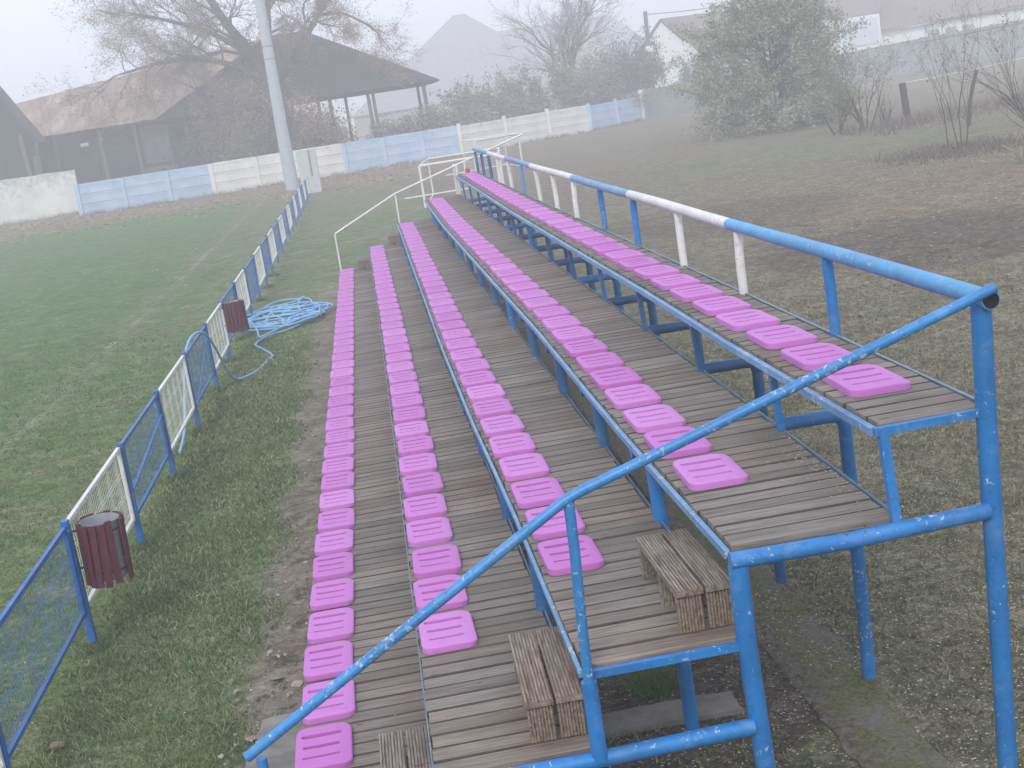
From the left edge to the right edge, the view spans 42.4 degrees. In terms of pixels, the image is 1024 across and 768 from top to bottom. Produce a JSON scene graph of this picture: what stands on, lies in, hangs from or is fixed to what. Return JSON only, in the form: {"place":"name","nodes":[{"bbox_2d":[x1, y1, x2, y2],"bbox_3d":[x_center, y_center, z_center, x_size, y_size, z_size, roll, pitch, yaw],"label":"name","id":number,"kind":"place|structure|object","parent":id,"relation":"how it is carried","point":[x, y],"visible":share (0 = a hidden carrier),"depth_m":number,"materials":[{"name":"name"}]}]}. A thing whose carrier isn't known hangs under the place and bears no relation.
{"place":"outdoors","nodes":[
{"label":"outdoors","id":0,"kind":"place"},
{"bbox_2d":[0,86,47,179],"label":"dark barn","id":1,"kind":"structure","parent":0,"point":[21,137],"depth_m":90.40,"materials":[{"name":"black wood"}]},
{"bbox_2d":[0,303,265,767],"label":"pitch grass","id":2,"kind":"structure","parent":0,"point":[69,468],"depth_m":16.76,"materials":[{"name":"green plant"}]},
{"bbox_2d":[16,39,260,204],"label":"barn","id":3,"kind":"structure","parent":0,"point":[81,149],"depth_m":96.16,"materials":[{"name":"wood"}]},
{"bbox_2d":[79,140,102,202],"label":"doorway","id":4,"kind":"structure","parent":3,"relation":"in","point":[90,160],"depth_m":95.91,"materials":[{"name":"wood"}]},
{"bbox_2d":[111,131,145,196],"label":"doorway","id":5,"kind":"structure","parent":3,"relation":"in","point":[126,155],"depth_m":96.10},
{"bbox_2d":[171,123,197,188],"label":"doorway","id":6,"kind":"structure","parent":3,"relation":"in","point":[175,130],"depth_m":96.29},
{"bbox_2d":[14,323,323,767],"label":"verge grass","id":7,"kind":"structure","parent":0,"point":[203,476],"depth_m":11.48,"materials":[{"name":"green plant"}]},
{"bbox_2d":[0,0,923,133],"label":"sky","id":8,"kind":"structure","parent":0,"point":[29,31],"materials":[{"name":"white"}]},
{"bbox_2d":[351,14,578,140],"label":"house","id":9,"kind":"structure","parent":0,"point":[453,44],"depth_m":175.91,"materials":[{"name":"grey tile"}]},
{"bbox_2d":[0,56,1023,767],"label":"ground","id":10,"kind":"structure","parent":0,"point":[164,264],"depth_m":21.24,"materials":[{"name":"green plant"}]},
{"bbox_2d":[0,170,78,224],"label":"rendered wall","id":11,"kind":"structure","parent":10,"relation":"on","point":[36,197],"depth_m":87.20,"materials":[{"name":"white paint"}]},
{"bbox_2d":[50,741,64,749],"bbox_3d":[-2.959,2.350,8.577,0.112,0.050,0.078,-1,14,30],"label":"stone","id":12,"kind":"object","parent":10,"relation":"on","point":[54,745],"visible":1,"depth_m":8.55,"materials":[{"name":"beige stone"}]},
{"bbox_2d":[1,195,293,325],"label":"pitch leaves","id":13,"kind":"object","parent":10,"relation":"on","point":[116,256],"visible":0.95,"depth_m":44.96,"materials":[{"name":"brown plant"}]},
{"bbox_2d":[0,176,310,767],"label":"pitch fence","id":14,"kind":"object","parent":10,"relation":"on","point":[65,532],"visible":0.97,"depth_m":12.50,"materials":[{"name":"blue metal"}]},
{"bbox_2d":[72,510,133,588],"bbox_3d":[-3.161,1.273,10.178,0.395,0.518,0.354,-5,13,6],"label":"litter bin","id":15,"kind":"object","parent":14,"relation":"attached to","point":[104,546],"visible":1,"depth_m":10.05,"materials":[{"name":"red wood"}]},
{"bbox_2d":[221,299,249,332],"bbox_3d":[-4.593,-1.124,21.835,0.395,0.522,0.354,-11,13,-5],"label":"litter bin","id":16,"kind":"object","parent":14,"relation":"attached to","point":[235,315],"visible":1,"depth_m":21.70,"materials":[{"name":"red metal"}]},
{"bbox_2d":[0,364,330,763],"bbox_3d":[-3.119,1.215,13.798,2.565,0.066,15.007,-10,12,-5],"label":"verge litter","id":17,"kind":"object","parent":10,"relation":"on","point":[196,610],"visible":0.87,"depth_m":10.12,"materials":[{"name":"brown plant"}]},
{"bbox_2d":[65,272,281,660],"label":"grass tufts","id":18,"kind":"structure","parent":10,"relation":"on","point":[134,545],"depth_m":14.81,"materials":[{"name":"green plant"}]},
{"bbox_2d":[161,126,244,186],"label":"bush","id":19,"kind":"object","parent":10,"relation":"on","point":[189,155],"visible":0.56,"depth_m":87.35,"materials":[{"name":"brown plant"}]},
{"bbox_2d":[22,0,428,160],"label":"bare tree","id":20,"kind":"object","parent":10,"relation":"on","point":[238,41],"visible":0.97,"depth_m":87.27,"materials":[{"name":"brown plant"}]},
{"bbox_2d":[0,160,460,245],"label":"fallen leaves","id":21,"kind":"object","parent":10,"relation":"on","point":[195,203],"visible":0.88,"depth_m":76.62,"materials":[{"name":"brown plant"}]},
{"bbox_2d":[202,115,278,181],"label":"bush","id":22,"kind":"object","parent":10,"relation":"on","point":[247,151],"visible":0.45,"depth_m":87.17,"materials":[{"name":"brown plant"}]},
{"bbox_2d":[245,735,256,740],"bbox_3d":[-1.630,2.222,8.281,0.102,0.014,0.071,-7,13,9],"label":"concrete lump","id":23,"kind":"object","parent":10,"relation":"on","point":[251,737],"visible":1,"depth_m":8.27,"materials":[{"name":"grey concrete"}]},
{"bbox_2d":[178,295,333,452],"bbox_3d":[-4.215,-1.029,22.101,2.204,1.099,12.493,-10,12,-5],"label":"hose","id":24,"kind":"object","parent":10,"relation":"on","point":[299,315],"visible":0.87,"depth_m":25.42,"materials":[{"name":"plastic"}]},
{"bbox_2d":[205,372,328,758],"bbox_3d":[-2.201,1.077,13.789,0.889,0.069,15.017,-10,12,-5],"label":"rubble","id":25,"kind":"object","parent":10,"relation":"on","point":[297,683],"visible":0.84,"depth_m":9.89,"materials":[{"name":"stone"}]},
{"bbox_2d":[193,69,347,178],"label":"bush","id":26,"kind":"object","parent":10,"relation":"on","point":[254,126],"visible":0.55,"depth_m":87.36,"materials":[{"name":"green plant"}]},
{"bbox_2d":[246,713,301,767],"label":"broken concrete","id":27,"kind":"object","parent":10,"relation":"on","point":[279,752],"visible":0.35,"depth_m":8.06,"materials":[{"name":"grey concrete"}]},
{"bbox_2d":[269,675,282,679],"bbox_3d":[-1.636,2.032,9.135,0.101,0.014,0.071,-4,13,22],"label":"concrete lump","id":28,"kind":"object","parent":10,"relation":"on","point":[274,677],"visible":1,"depth_m":9.13,"materials":[{"name":"grey concrete"}]},
{"bbox_2d":[254,0,298,190],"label":"floodlight pole","id":29,"kind":"object","parent":10,"relation":"on","point":[286,156],"visible":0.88,"depth_m":74.40,"materials":[{"name":"concrete"}]},
{"bbox_2d":[152,32,438,175],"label":"open shed","id":30,"kind":"structure","parent":10,"relation":"on","point":[341,75],"depth_m":90.91,"materials":[{"name":"wood"}]},
{"bbox_2d":[250,103,346,172],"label":"bush","id":31,"kind":"object","parent":10,"relation":"on","point":[270,143],"visible":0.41,"depth_m":87.98,"materials":[{"name":"brown plant"}]},
{"bbox_2d":[295,148,321,192],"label":"switch cabinet","id":32,"kind":"object","parent":10,"relation":"on","point":[307,162],"visible":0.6,"depth_m":69.52,"materials":[{"name":"grey metal"}]},
{"bbox_2d":[266,82,362,164],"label":"bush","id":33,"kind":"object","parent":10,"relation":"on","point":[339,133],"visible":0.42,"depth_m":88.83,"materials":[{"name":"brown plant"}]},
{"bbox_2d":[2,118,652,224],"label":"wall weeds","id":34,"kind":"object","parent":10,"relation":"on","point":[547,137],"depth_m":87.02,"materials":[{"name":"plant"}]},
{"bbox_2d":[73,90,644,215],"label":"boundary wall","id":35,"kind":"structure","parent":10,"relation":"on","point":[259,169],"depth_m":86.82,"materials":[{"name":"concrete"}]},
{"bbox_2d":[348,98,452,158],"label":"bush","id":36,"kind":"object","parent":10,"relation":"on","point":[392,129],"visible":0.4,"depth_m":89.78,"materials":[{"name":"green plant"}]},
{"bbox_2d":[405,147,504,207],"bbox_3d":[-2.120,-8.110,51.437,4.208,1.565,6.180,-10,12,-5],"label":"football goal","id":37,"kind":"object","parent":10,"relation":"on","point":[423,195],"visible":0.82,"depth_m":49.08,"materials":[{"name":"white paint"}]},
{"bbox_2d":[405,94,510,152],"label":"bush","id":38,"kind":"object","parent":10,"relation":"on","point":[463,121],"visible":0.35,"depth_m":91.44,"materials":[{"name":"green plant"}]},
{"bbox_2d":[445,133,523,175],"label":"football goal","id":39,"kind":"object","parent":10,"relation":"on","point":[475,140],"visible":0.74,"depth_m":66.61,"materials":[{"name":"white paint"}]},
{"bbox_2d":[428,66,551,137],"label":"bush","id":40,"kind":"object","parent":10,"relation":"on","point":[516,109],"visible":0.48,"depth_m":96.08,"materials":[{"name":"green plant"}]},
{"bbox_2d":[475,46,623,127],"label":"bush","id":41,"kind":"object","parent":10,"relation":"on","point":[568,89],"visible":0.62,"depth_m":97.62,"materials":[{"name":"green plant"}]},
{"bbox_2d":[480,0,634,124],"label":"slim bare tree","id":42,"kind":"object","parent":10,"relation":"on","point":[577,39],"visible":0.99,"depth_m":102.75,"materials":[{"name":"grey plant"}]},
{"bbox_2d":[528,18,654,108],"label":"bush","id":43,"kind":"object","parent":10,"relation":"on","point":[590,49],"visible":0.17,"depth_m":121.47,"materials":[{"name":"green plant"}]},
{"bbox_2d":[546,46,657,122],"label":"bush","id":44,"kind":"object","parent":10,"relation":"on","point":[604,95],"visible":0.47,"depth_m":100.28,"materials":[{"name":"green plant"}]},
{"bbox_2d":[579,33,666,114],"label":"bush","id":45,"kind":"object","parent":10,"relation":"on","point":[632,70],"visible":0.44,"depth_m":105.69,"materials":[{"name":"green plant"}]},
{"bbox_2d":[243,134,1017,767],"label":"grandstand","id":46,"kind":"object","parent":10,"relation":"on","point":[409,540],"visible":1,"depth_m":7.62,"materials":[{"name":"brown wood"}]},
{"bbox_2d":[357,256,370,269],"bbox_3d":[-3.077,-2.525,27.489,0.252,0.202,0.750,-10,12,-5],"label":"step stool","id":47,"kind":"object","parent":46,"relation":"on","point":[366,260],"visible":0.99,"depth_m":27.15,"materials":[{"name":"brown wood"}]},
{"bbox_2d":[387,232,400,245],"bbox_3d":[-2.457,-3.026,27.462,0.252,0.202,0.750,-10,12,-5],"label":"step stool","id":48,"kind":"object","parent":46,"relation":"on","point":[392,238],"visible":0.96,"depth_m":27.13,"materials":[{"name":"brown wood"}]},
{"bbox_2d":[379,725,433,767],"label":"step stool","id":49,"kind":"object","parent":46,"relation":"on","point":[392,749],"visible":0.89,"depth_m":6.22,"materials":[{"name":"brown wood"}]},
{"bbox_2d":[508,626,586,742],"bbox_3d":[0.157,1.358,6.006,0.252,0.202,0.750,-9,12,-4],"label":"step stool","id":50,"kind":"object","parent":46,"relation":"on","point":[562,692],"visible":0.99,"depth_m":5.77,"materials":[{"name":"brown wood"}]},
{"bbox_2d":[635,528,733,633],"bbox_3d":[0.780,0.884,5.990,0.252,0.202,0.750,-10,12,-6],"label":"step stool","id":51,"kind":"object","parent":46,"relation":"on","point":[685,568],"visible":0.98,"depth_m":5.78,"materials":[{"name":"brown wood"}]},
{"bbox_2d":[643,11,654,88],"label":"utility pole","id":52,"kind":"object","parent":10,"relation":"on","point":[647,37],"visible":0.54,"depth_m":111.49,"materials":[{"name":"grey concrete"}]},
{"bbox_2d":[647,5,720,14],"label":"overhead wire","id":53,"kind":"object","parent":52,"relation":"attached to","point":[679,11],"visible":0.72,"depth_m":110.95,"materials":[{"name":"black metal"}]},
{"bbox_2d":[591,22,724,112],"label":"bush","id":54,"kind":"object","parent":10,"relation":"on","point":[687,70],"visible":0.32,"depth_m":115.69,"materials":[{"name":"green plant"}]},
{"bbox_2d":[614,660,712,700],"bbox_3d":[0.893,1.768,8.171,0.700,0.214,0.779,-10,12,-5],"label":"grass tuft","id":55,"kind":"object","parent":10,"relation":"on","point":[661,679],"visible":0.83,"depth_m":8.10,"materials":[{"name":"green plant"}]},
{"bbox_2d":[602,691,743,737],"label":"paving slab","id":56,"kind":"structure","parent":10,"relation":"on","point":[664,714],"depth_m":7.71,"materials":[{"name":"concrete"}]},
{"bbox_2d":[552,486,833,767],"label":"weeds","id":57,"kind":"object","parent":10,"relation":"on","point":[743,744],"visible":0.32,"depth_m":7.31,"materials":[{"name":"green plant"}]},
{"bbox_2d":[629,9,774,97],"bbox_3d":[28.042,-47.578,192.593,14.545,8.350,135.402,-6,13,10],"label":"house","id":58,"kind":"structure","parent":10,"relation":"on","point":[662,29],"depth_m":129.26,"materials":[{"name":"white tile"}]},
{"bbox_2d":[682,61,697,78],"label":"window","id":59,"kind":"structure","parent":58,"relation":"in","point":[688,61],"depth_m":129.63,"materials":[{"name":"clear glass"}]},
{"bbox_2d":[538,343,951,767],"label":"footing","id":60,"kind":"object","parent":10,"relation":"on","point":[862,720],"visible":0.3,"depth_m":7.99,"materials":[{"name":"concrete"}]},
{"bbox_2d":[658,0,877,142],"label":"bush","id":61,"kind":"object","parent":10,"relation":"on","point":[743,92],"visible":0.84,"depth_m":62.00,"materials":[{"name":"green plant"}]},
{"bbox_2d":[515,407,1023,767],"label":"leaf litter","id":62,"kind":"object","parent":10,"relation":"on","point":[958,739],"visible":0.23,"depth_m":8.13,"materials":[{"name":"brown plant"}]},
{"bbox_2d":[558,111,1023,301],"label":"dry leaves","id":63,"kind":"object","parent":10,"relation":"on","point":[893,194],"visible":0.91,"depth_m":31.56,"materials":[{"name":"brown plant"}]},
{"bbox_2d":[641,19,1023,118],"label":"grey fence wall","id":64,"kind":"structure","parent":10,"relation":"on","point":[659,105],"depth_m":115.60,"materials":[{"name":"grey concrete"}]},
{"bbox_2d":[915,22,1023,43],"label":"overhead cable","id":65,"kind":"object","parent":64,"relation":"attached to","point":[968,33],"visible":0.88,"depth_m":96.50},
{"bbox_2d":[799,78,870,134],"bbox_3d":[13.433,-11.430,53.977,2.285,2.430,2.402,-15,14,-29],"label":"bare shrub","id":66,"kind":"object","parent":10,"relation":"on","point":[843,113],"visible":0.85,"depth_m":53.82,"materials":[{"name":"brown plant"}]},
{"bbox_2d":[781,36,912,130],"bbox_3d":[13.524,-12.223,53.797,3.948,3.994,4.984,-18,15,-36],"label":"bare shrub","id":67,"kind":"object","parent":10,"relation":"on","point":[858,118],"visible":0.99,"depth_m":53.45,"materials":[{"name":"brown plant"}]},
{"bbox_2d":[867,92,895,121],"bbox_3d":[16.094,-12.091,57.276,1.180,1.493,1.627,-10,12,-5],"label":"bare shrub","id":68,"kind":"object","parent":10,"relation":"on","point":[882,112],"visible":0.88,"depth_m":57.29,"materials":[{"name":"brown plant"}]},
{"bbox_2d":[759,0,1023,53],"bbox_3d":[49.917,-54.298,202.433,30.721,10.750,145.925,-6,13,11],"label":"house","id":69,"kind":"structure","parent":10,"relation":"on","point":[887,18],"depth_m":137.39,"materials":[{"name":"white concrete"}]},
{"bbox_2d":[838,17,878,48],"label":"window","id":70,"kind":"structure","parent":69,"relation":"in","point":[871,32],"depth_m":134.50,"materials":[{"name":"white glass"}]},
{"bbox_2d":[928,29,938,36],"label":"window","id":71,"kind":"structure","parent":69,"relation":"in","point":[934,31],"depth_m":137.56,"materials":[{"name":"grey glass"}]},
{"bbox_2d":[946,26,956,33],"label":"window","id":72,"kind":"structure","parent":69,"relation":"in","point":[951,29],"depth_m":137.72,"materials":[{"name":"grey glass"}]},
{"bbox_2d":[962,24,972,30],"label":"window","id":73,"kind":"structure","parent":69,"relation":"in","point":[969,26],"depth_m":137.88,"materials":[{"name":"grey glass"}]},
{"bbox_2d":[899,82,910,118],"bbox_3d":[16.759,-11.969,56.187,0.439,1.723,0.340,-10,12,-5],"label":"wooden post","id":74,"kind":"object","parent":10,"relation":"on","point":[904,100],"visible":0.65,"depth_m":56.05,"materials":[{"name":"brown wood"}]},
{"bbox_2d":[903,57,1023,82],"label":"white pole","id":75,"kind":"object","parent":74,"relation":"on","point":[964,71],"visible":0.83,"depth_m":56.88,"materials":[{"name":"plastic"}]},
{"bbox_2d":[825,90,1023,135],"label":"dead weeds","id":76,"kind":"object","parent":10,"relation":"on","point":[890,125],"visible":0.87,"depth_m":53.87,"materials":[{"name":"brown plant"}]},
{"bbox_2d":[841,131,1023,167],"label":"dead weeds","id":77,"kind":"object","parent":10,"relation":"on","point":[944,150],"visible":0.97,"depth_m":39.11,"materials":[{"name":"brown plant"}]},
{"bbox_2d":[900,0,987,148],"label":"bare sapling","id":78,"kind":"object","parent":10,"relation":"on","point":[948,83],"visible":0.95,"depth_m":38.78,"materials":[{"name":"brown plant"}]},
{"bbox_2d":[899,0,1023,128],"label":"bare shrub","id":79,"kind":"object","parent":10,"relation":"on","point":[1020,108],"visible":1,"depth_m":36.82,"materials":[{"name":"brown plant"}]},
{"bbox_2d":[966,70,977,126],"bbox_3d":[16.849,-10.422,48.291,0.621,2.103,0.170,-10,12,-5],"label":"leaning pole","id":80,"kind":"object","parent":10,"relation":"on","point":[972,92],"visible":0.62,"depth_m":48.23,"materials":[{"name":"brown wood"}]},
{"bbox_2d":[924,5,1023,23],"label":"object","id":81,"kind":"structure","parent":10,"relation":"on","point":[1002,11],"depth_m":141.08,"materials":[{"name":"grey tile"}]},
{"bbox_2d":[1000,141,1023,163],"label":"dry grass clump","id":82,"kind":"object","parent":10,"relation":"on","point":[1020,157],"visible":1,"depth_m":33.63,"materials":[{"name":"plant"}]},
{"bbox_2d":[497,1,643,77],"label":"house","id":83,"kind":"structure","parent":0,"point":[619,26],"depth_m":198.94,"materials":[{"name":"grey tile"}]},
{"bbox_2d":[363,257,868,738],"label":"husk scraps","id":84,"kind":"object","parent":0,"point":[755,462],"visible":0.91,"depth_m":6.39,"materials":[{"name":"brown plant"}]}
]}

